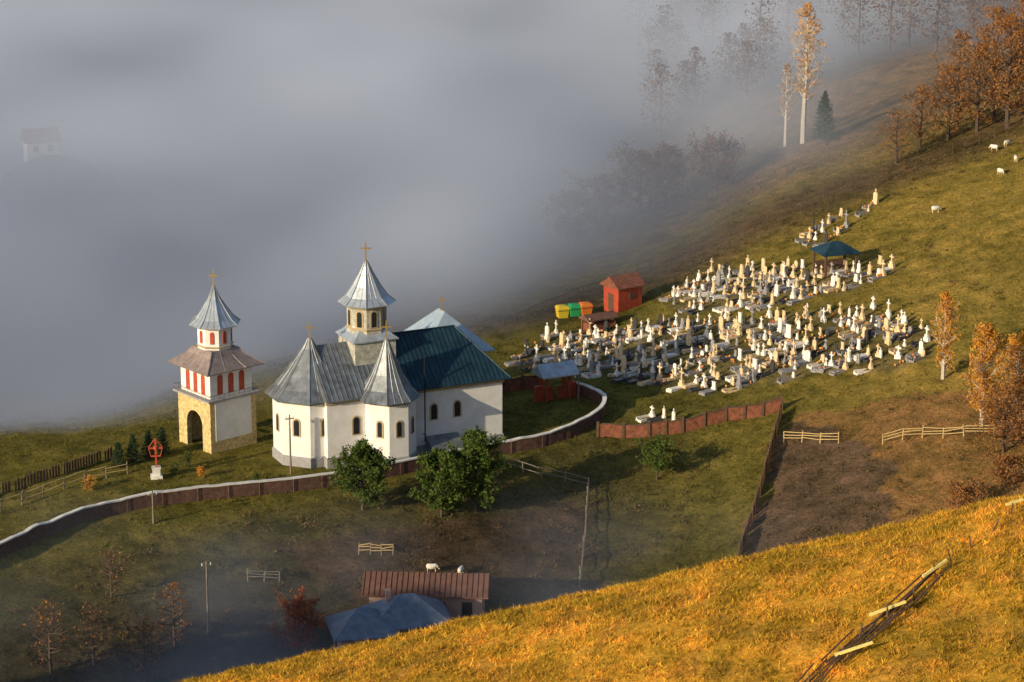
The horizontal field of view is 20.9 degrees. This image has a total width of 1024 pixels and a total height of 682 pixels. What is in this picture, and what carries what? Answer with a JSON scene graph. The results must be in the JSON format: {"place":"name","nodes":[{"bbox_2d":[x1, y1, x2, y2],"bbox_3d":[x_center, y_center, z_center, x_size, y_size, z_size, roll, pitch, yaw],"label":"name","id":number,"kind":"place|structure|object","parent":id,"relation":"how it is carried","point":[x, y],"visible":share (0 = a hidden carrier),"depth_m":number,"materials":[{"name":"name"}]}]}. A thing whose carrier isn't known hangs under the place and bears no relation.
{"place":"outdoors","nodes":[
{"label":"outdoors","id":0,"kind":"place"},
{"bbox_2d":[0,0,1023,681],"bbox_3d":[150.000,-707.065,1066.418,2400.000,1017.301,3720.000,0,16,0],"label":"ground","id":1,"kind":"structure","parent":0,"point":[274,164],"depth_m":349.88,"materials":[{"name":"green plant"}]},
{"bbox_2d":[23,142,58,162],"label":"walls","id":2,"kind":"structure","parent":1,"relation":"on","point":[29,154],"depth_m":393.26,"materials":[{"name":"white paint"}]},
{"bbox_2d":[20,127,60,143],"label":"roof","id":3,"kind":"structure","parent":2,"relation":"on","point":[39,135],"depth_m":393.21,"materials":[{"name":"grey tile"}]},
{"bbox_2d":[33,145,52,152],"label":"windows","id":4,"kind":"structure","parent":2,"relation":"attached to","point":[35,148],"depth_m":392.99,"materials":[{"name":"grey glass"}]},
{"bbox_2d":[23,596,75,673],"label":"bare garden tree","id":5,"kind":"object","parent":1,"relation":"on","point":[48,641],"visible":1,"depth_m":226.75,"materials":[{"name":"brown plant"}]},
{"bbox_2d":[1,447,111,492],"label":"board fence","id":6,"kind":"object","parent":1,"relation":"on","point":[75,465],"visible":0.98,"depth_m":266.34,"materials":[{"name":"brown wood"}]},
{"bbox_2d":[0,462,127,511],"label":"rail fence","id":7,"kind":"object","parent":1,"relation":"on","point":[43,491],"visible":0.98,"depth_m":262.03,"materials":[{"name":"brown wood"}]},
{"bbox_2d":[81,474,97,489],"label":"garden shrub","id":8,"kind":"object","parent":1,"relation":"on","point":[89,478],"visible":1,"depth_m":262.02,"materials":[{"name":"orange plant"}]},
{"bbox_2d":[74,602,112,664],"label":"bare garden tree","id":9,"kind":"object","parent":1,"relation":"on","point":[94,638],"visible":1,"depth_m":228.79,"materials":[{"name":"brown plant"}]},
{"bbox_2d":[89,546,125,597],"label":"bare garden tree","id":10,"kind":"object","parent":1,"relation":"on","point":[111,575],"visible":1,"depth_m":239.80,"materials":[{"name":"brown plant"}]},
{"bbox_2d":[107,442,128,468],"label":"clipped conifer","id":11,"kind":"object","parent":1,"relation":"on","point":[118,454],"visible":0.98,"depth_m":268.46,"materials":[{"name":"green plant"}]},
{"bbox_2d":[124,433,143,464],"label":"clipped conifer","id":12,"kind":"object","parent":1,"relation":"on","point":[132,446],"visible":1,"depth_m":269.49,"materials":[{"name":"green plant"}]},
{"bbox_2d":[114,612,167,681],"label":"bare garden tree","id":13,"kind":"object","parent":1,"relation":"on","point":[143,671],"visible":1,"depth_m":227.04,"materials":[{"name":"brown plant"}]},
{"bbox_2d":[138,429,158,460],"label":"clipped conifer","id":14,"kind":"object","parent":1,"relation":"on","point":[147,441],"visible":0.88,"depth_m":270.77,"materials":[{"name":"green plant"}]},
{"bbox_2d":[148,491,156,523],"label":"utility pole","id":15,"kind":"object","parent":1,"relation":"on","point":[153,521],"visible":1,"depth_m":253.54,"materials":[{"name":"grey wood"}]},
{"bbox_2d":[148,438,162,479],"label":"wayside cross","id":16,"kind":"object","parent":1,"relation":"on","point":[156,474],"visible":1,"depth_m":264.99,"materials":[{"name":"red paint"}]},
{"bbox_2d":[155,427,172,454],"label":"clipped conifer","id":17,"kind":"object","parent":1,"relation":"on","point":[161,435],"visible":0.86,"depth_m":272.56,"materials":[{"name":"green plant"}]},
{"bbox_2d":[151,582,196,647],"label":"bare garden tree","id":18,"kind":"object","parent":1,"relation":"on","point":[173,627],"visible":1,"depth_m":232.79,"materials":[{"name":"brown plant"}]},
{"bbox_2d":[170,462,180,474],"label":"garden shrub","id":19,"kind":"object","parent":1,"relation":"on","point":[174,470],"visible":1,"depth_m":266.45,"materials":[{"name":"green plant"}]},
{"bbox_2d":[181,451,192,466],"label":"garden shrub","id":20,"kind":"object","parent":1,"relation":"on","point":[186,457],"visible":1,"depth_m":268.64,"materials":[{"name":"green plant"}]},
{"bbox_2d":[195,466,206,476],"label":"garden shrub","id":21,"kind":"object","parent":1,"relation":"on","point":[200,470],"visible":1,"depth_m":265.67,"materials":[{"name":"orange plant"}]},
{"bbox_2d":[201,561,211,632],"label":"utility pole","id":22,"kind":"object","parent":1,"relation":"on","point":[208,627],"visible":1,"depth_m":235.96,"materials":[{"name":"grey wood"}]},
{"bbox_2d":[167,270,264,453],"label":"bell tower","id":23,"kind":"structure","parent":1,"relation":"on","point":[216,391],"depth_m":273.24,"materials":[{"name":"white stone"}]},
{"bbox_2d":[250,471,259,479],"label":"garden shrub","id":24,"kind":"object","parent":1,"relation":"on","point":[255,475],"visible":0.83,"depth_m":264.57,"materials":[{"name":"green plant"}]},
{"bbox_2d":[247,568,279,582],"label":"hurdle fence","id":25,"kind":"object","parent":1,"relation":"on","point":[264,576],"visible":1,"depth_m":245.89,"materials":[{"name":"grey wood"}]},
{"bbox_2d":[285,414,293,473],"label":"utility pole","id":26,"kind":"object","parent":1,"relation":"on","point":[289,418],"visible":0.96,"depth_m":266.44,"materials":[{"name":"grey wood"}]},
{"bbox_2d":[262,586,326,650],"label":"red tree","id":27,"kind":"object","parent":1,"relation":"on","point":[303,615],"visible":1,"depth_m":234.59,"materials":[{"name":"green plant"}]},
{"bbox_2d":[0,384,605,557],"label":"churchyard wall","id":28,"kind":"structure","parent":1,"relation":"on","point":[137,503],"depth_m":260.85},
{"bbox_2d":[0,381,606,544],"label":"coping","id":29,"kind":"object","parent":28,"relation":"on","point":[590,414],"visible":0.78,"depth_m":261.00,"materials":[{"name":"white concrete"}]},
{"bbox_2d":[19,387,606,548],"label":"piers","id":30,"kind":"structure","parent":1,"relation":"on","point":[230,490],"depth_m":261.45,"materials":[{"name":"brown brick"}]},
{"bbox_2d":[327,435,396,509],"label":"green tree","id":31,"kind":"object","parent":1,"relation":"on","point":[363,455],"visible":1,"depth_m":258.56,"materials":[{"name":"green plant"}]},
{"bbox_2d":[358,542,393,554],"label":"hurdle fence","id":32,"kind":"object","parent":1,"relation":"on","point":[381,550],"visible":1,"depth_m":251.76,"materials":[{"name":"grey wood"}]},
{"bbox_2d":[333,628,428,649],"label":"walls","id":33,"kind":"structure","parent":1,"relation":"on","point":[339,644],"depth_m":232.67,"materials":[{"name":"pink paint"}]},
{"bbox_2d":[324,593,451,642],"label":"roof","id":34,"kind":"structure","parent":33,"relation":"on","point":[383,618],"depth_m":234.02,"materials":[{"name":"blue metal"}]},
{"bbox_2d":[385,588,390,600],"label":"chimney","id":35,"kind":"object","parent":34,"relation":"on","point":[387,594],"visible":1,"depth_m":235.78,"materials":[{"name":"grey paint"}]},
{"bbox_2d":[264,242,510,468],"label":"church","id":36,"kind":"structure","parent":1,"relation":"on","point":[434,379],"depth_m":269.71,"materials":[{"name":"white paint"}]},
{"bbox_2d":[276,309,459,436],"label":"windows","id":37,"kind":"structure","parent":36,"relation":"in","point":[356,426],"depth_m":269.58,"materials":[{"name":"brown glass"}]},
{"bbox_2d":[361,571,491,618],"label":"long barn","id":38,"kind":"structure","parent":1,"relation":"on","point":[461,595],"depth_m":240.40,"materials":[{"name":"brown paint"}]},
{"bbox_2d":[443,602,471,616],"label":"doors and windows","id":39,"kind":"structure","parent":38,"relation":"in","point":[466,606],"depth_m":240.24,"materials":[{"name":"black glass"}]},
{"bbox_2d":[426,563,439,572],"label":"sheep","id":40,"kind":"object","parent":1,"relation":"on","point":[430,566],"visible":0.94,"depth_m":249.08},
{"bbox_2d":[406,447,470,517],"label":"green tree","id":41,"kind":"object","parent":1,"relation":"on","point":[450,497],"visible":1,"depth_m":258.35,"materials":[{"name":"green plant"}]},
{"bbox_2d":[457,565,463,572],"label":"sheep","id":42,"kind":"object","parent":1,"relation":"on","point":[460,569],"visible":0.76,"depth_m":249.03},
{"bbox_2d":[441,424,513,512],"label":"green tree","id":43,"kind":"object","parent":1,"relation":"on","point":[477,447],"visible":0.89,"depth_m":259.75,"materials":[{"name":"green plant"}]},
{"bbox_2d":[6,123,1023,675],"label":"scrub","id":44,"kind":"object","parent":1,"relation":"on","point":[424,561],"visible":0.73,"depth_m":260.96,"materials":[{"name":"brown plant"}]},
{"bbox_2d":[502,374,538,392],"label":"red panel fence","id":45,"kind":"object","parent":1,"relation":"on","point":[523,382],"visible":0.71,"depth_m":293.34,"materials":[{"name":"brown wood"}]},
{"bbox_2d":[504,456,589,588],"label":"rail fence","id":46,"kind":"object","parent":1,"relation":"on","point":[584,535],"visible":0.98,"depth_m":267.57,"materials":[{"name":"grey wood"}]},
{"bbox_2d":[531,355,579,402],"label":"lych gate","id":47,"kind":"structure","parent":1,"relation":"on","point":[555,369],"depth_m":288.46,"materials":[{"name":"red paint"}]},
{"bbox_2d":[555,304,569,319],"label":"waste container","id":48,"kind":"object","parent":1,"relation":"on","point":[562,310],"visible":1,"depth_m":320.17,"materials":[{"name":"yellow plastic"}]},
{"bbox_2d":[536,188,598,244],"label":"bare tree","id":49,"kind":"object","parent":1,"relation":"on","point":[572,199],"visible":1,"depth_m":361.72,"materials":[{"name":"brown plant"}]},
{"bbox_2d":[567,303,580,317],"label":"waste container","id":50,"kind":"object","parent":1,"relation":"on","point":[575,310],"visible":0.88,"depth_m":320.11,"materials":[{"name":"green plastic"}]},
{"bbox_2d":[574,374,582,400],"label":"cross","id":51,"kind":"object","parent":1,"relation":"on","point":[578,377],"visible":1,"depth_m":287.92,"materials":[{"name":"grey wood"}]},
{"bbox_2d":[579,301,592,314],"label":"waste container","id":52,"kind":"object","parent":1,"relation":"on","point":[586,307],"visible":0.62,"depth_m":320.03,"materials":[{"name":"orange plastic"}]},
{"bbox_2d":[563,169,631,235],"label":"bare tree","id":53,"kind":"object","parent":1,"relation":"on","point":[599,193],"visible":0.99,"depth_m":362.25,"materials":[{"name":"grey plant"}]},
{"bbox_2d":[172,492,1023,681],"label":"dry hill grass","id":54,"kind":"structure","parent":1,"relation":"on","point":[664,580],"depth_m":133.55,"materials":[{"name":"yellow plant"}]},
{"bbox_2d":[579,310,618,331],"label":"timber store","id":55,"kind":"structure","parent":1,"relation":"on","point":[598,319],"depth_m":313.32,"materials":[{"name":"brown wood"}]},
{"bbox_2d":[600,272,645,312],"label":"red shed","id":56,"kind":"structure","parent":1,"relation":"on","point":[622,292],"depth_m":319.61,"materials":[{"name":"paint"}]},
{"bbox_2d":[608,293,634,310],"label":"door and window","id":57,"kind":"structure","parent":56,"relation":"in","point":[631,295],"depth_m":319.83,"materials":[{"name":"brown wood"}]},
{"bbox_2d":[600,139,676,220],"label":"bare tree","id":58,"kind":"object","parent":1,"relation":"on","point":[642,157],"visible":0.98,"depth_m":364.38,"materials":[{"name":"grey plant"}]},
{"bbox_2d":[636,405,675,422],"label":"cemetery graves","id":59,"kind":"object","parent":1,"relation":"on","point":[652,418],"visible":0.92,"depth_m":281.62,"materials":[{"name":"white stone"}]},
{"bbox_2d":[633,425,690,479],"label":"green tree","id":60,"kind":"object","parent":1,"relation":"on","point":[657,447],"visible":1,"depth_m":268.39,"materials":[{"name":"green plant"}]},
{"bbox_2d":[632,140,693,208],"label":"bare tree","id":61,"kind":"object","parent":1,"relation":"on","point":[666,148],"visible":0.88,"depth_m":366.55,"materials":[{"name":"brown plant"}]},
{"bbox_2d":[596,394,782,438],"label":"red panel fence","id":62,"kind":"object","parent":1,"relation":"on","point":[623,430],"visible":1,"depth_m":278.48,"materials":[{"name":"brown wood"}]},
{"bbox_2d":[683,124,745,190],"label":"bare tree","id":63,"kind":"object","parent":1,"relation":"on","point":[722,144],"visible":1,"depth_m":363.81,"materials":[{"name":"grey plant"}]},
{"bbox_2d":[504,296,929,395],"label":"cemetery graves","id":64,"kind":"object","parent":1,"relation":"on","point":[624,361],"visible":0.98,"depth_m":296.17,"materials":[{"name":"white stone"}]},
{"bbox_2d":[738,404,781,556],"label":"field paling fence","id":65,"kind":"object","parent":1,"relation":"on","point":[747,527],"visible":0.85,"depth_m":262.51,"materials":[{"name":"brown wood"}]},
{"bbox_2d":[503,115,1023,329],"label":"ridge fence","id":66,"kind":"object","parent":1,"relation":"on","point":[802,204],"visible":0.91,"depth_m":337.59,"materials":[{"name":"brown wood"}]},
{"bbox_2d":[659,254,894,314],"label":"cemetery graves","id":67,"kind":"object","parent":1,"relation":"on","point":[773,277],"visible":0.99,"depth_m":312.63,"materials":[{"name":"white stone"}]},
{"bbox_2d":[777,61,797,146],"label":"tall birch","id":68,"kind":"object","parent":1,"relation":"on","point":[786,99],"visible":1,"depth_m":371.94,"materials":[{"name":"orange plant"}]},
{"bbox_2d":[783,431,838,443],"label":"rail fence","id":69,"kind":"object","parent":1,"relation":"on","point":[802,435],"visible":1,"depth_m":269.49,"materials":[{"name":"beige wood"}]},
{"bbox_2d":[788,2,834,143],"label":"tall birch","id":70,"kind":"object","parent":1,"relation":"on","point":[806,74],"visible":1,"depth_m":368.57,"materials":[{"name":"orange plant"}]},
{"bbox_2d":[619,0,1023,137],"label":"distant woodland","id":71,"kind":"object","parent":1,"relation":"on","point":[663,64],"visible":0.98,"depth_m":422.18,"materials":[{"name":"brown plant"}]},
{"bbox_2d":[809,90,838,142],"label":"fir tree","id":72,"kind":"object","parent":1,"relation":"on","point":[823,106],"visible":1,"depth_m":368.42,"materials":[{"name":"green plant"}]},
{"bbox_2d":[810,241,861,277],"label":"cemetery pavilion","id":73,"kind":"structure","parent":1,"relation":"on","point":[833,248],"depth_m":311.74,"materials":[{"name":"blue metal"}]},
{"bbox_2d":[795,189,878,246],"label":"cemetery graves","id":74,"kind":"object","parent":1,"relation":"on","point":[812,232],"visible":0.97,"depth_m":327.31,"materials":[{"name":"white stone"}]},
{"bbox_2d":[876,108,912,163],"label":"autumn tree","id":75,"kind":"object","parent":1,"relation":"on","point":[896,138],"visible":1,"depth_m":348.29,"materials":[{"name":"orange plant"}]},
{"bbox_2d":[797,498,1023,681],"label":"fallen rail fence","id":76,"kind":"object","parent":1,"relation":"on","point":[838,656],"visible":1,"depth_m":126.41,"materials":[{"name":"brown wood"}]},
{"bbox_2d":[900,83,951,148],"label":"autumn tree","id":77,"kind":"object","parent":1,"relation":"on","point":[921,89],"visible":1,"depth_m":351.74,"materials":[{"name":"orange plant"}]},
{"bbox_2d":[931,206,941,212],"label":"sheep","id":78,"kind":"object","parent":1,"relation":"on","point":[935,207],"visible":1,"depth_m":323.52},
{"bbox_2d":[927,290,960,379],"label":"orange birch","id":79,"kind":"object","parent":1,"relation":"on","point":[944,308],"visible":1,"depth_m":275.97,"materials":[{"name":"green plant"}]},
{"bbox_2d":[924,62,974,140],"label":"autumn tree","id":80,"kind":"object","parent":1,"relation":"on","point":[950,69],"visible":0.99,"depth_m":351.69,"materials":[{"name":"brown plant"}]},
{"bbox_2d":[882,424,1023,444],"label":"rail fence","id":81,"kind":"object","parent":1,"relation":"on","point":[922,433],"visible":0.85,"depth_m":263.43,"materials":[{"name":"beige wood"}]},
{"bbox_2d":[926,27,987,125],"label":"autumn tree","id":82,"kind":"object","parent":1,"relation":"on","point":[964,36],"visible":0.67,"depth_m":356.87,"materials":[{"name":"brown plant"}]},
{"bbox_2d":[944,474,996,508],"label":"russet bush","id":83,"kind":"object","parent":1,"relation":"on","point":[965,491],"visible":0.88,"depth_m":246.55,"materials":[{"name":"brown plant"}]},
{"bbox_2d":[945,39,1014,131],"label":"autumn tree","id":84,"kind":"object","parent":1,"relation":"on","point":[977,103],"visible":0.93,"depth_m":351.26,"materials":[{"name":"brown plant"}]},
{"bbox_2d":[960,319,1015,426],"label":"orange birch","id":85,"kind":"object","parent":1,"relation":"on","point":[989,332],"visible":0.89,"depth_m":262.28,"materials":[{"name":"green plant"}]},
{"bbox_2d":[955,3,1023,117],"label":"autumn tree","id":86,"kind":"object","parent":1,"relation":"on","point":[996,10],"visible":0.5,"depth_m":354.82,"materials":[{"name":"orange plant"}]},
{"bbox_2d":[958,370,1023,452],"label":"brown tree","id":87,"kind":"object","parent":1,"relation":"on","point":[1012,392],"visible":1,"depth_m":255.85,"materials":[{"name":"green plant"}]},
{"bbox_2d":[989,144,997,151],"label":"sheep","id":88,"kind":"object","parent":1,"relation":"on","point":[993,146],"visible":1,"depth_m":341.80},
{"bbox_2d":[968,10,1023,128],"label":"autumn tree","id":89,"kind":"object","parent":1,"relation":"on","point":[1011,40],"visible":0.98,"depth_m":348.25,"materials":[{"name":"brown plant"}]},
{"bbox_2d":[997,168,1003,174],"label":"sheep","id":90,"kind":"object","parent":1,"relation":"on","point":[1000,170],"visible":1,"depth_m":330.57},
{"bbox_2d":[981,444,1023,484],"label":"russet bush","id":91,"kind":"object","parent":1,"relation":"on","point":[1002,462],"visible":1,"depth_m":249.65,"materials":[{"name":"brown plant"}]},
{"bbox_2d":[988,402,1022,435],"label":"russet bush","id":92,"kind":"object","parent":1,"relation":"on","point":[1008,420],"visible":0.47,"depth_m":260.19,"materials":[{"name":"brown plant"}]},
{"bbox_2d":[988,331,1023,400],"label":"orange birch","id":93,"kind":"object","parent":1,"relation":"on","point":[1016,342],"visible":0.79,"depth_m":267.29,"materials":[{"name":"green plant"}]},
{"bbox_2d":[1003,140,1010,146],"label":"sheep","id":94,"kind":"object","parent":1,"relation":"on","point":[1006,142],"visible":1,"depth_m":342.30},
{"bbox_2d":[996,0,1023,84],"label":"autumn tree","id":95,"kind":"object","parent":1,"relation":"on","point":[1019,4],"visible":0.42,"depth_m":353.28,"materials":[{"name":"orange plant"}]},
{"bbox_2d":[997,350,1023,381],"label":"russet bush","id":96,"kind":"object","parent":1,"relation":"on","point":[1011,363],"visible":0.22,"depth_m":272.73,"materials":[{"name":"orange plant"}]},
{"bbox_2d":[999,16,1023,99],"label":"autumn tree","id":97,"kind":"object","parent":1,"relation":"on","point":[1021,55],"visible":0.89,"depth_m":348.70,"materials":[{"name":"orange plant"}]}
]}

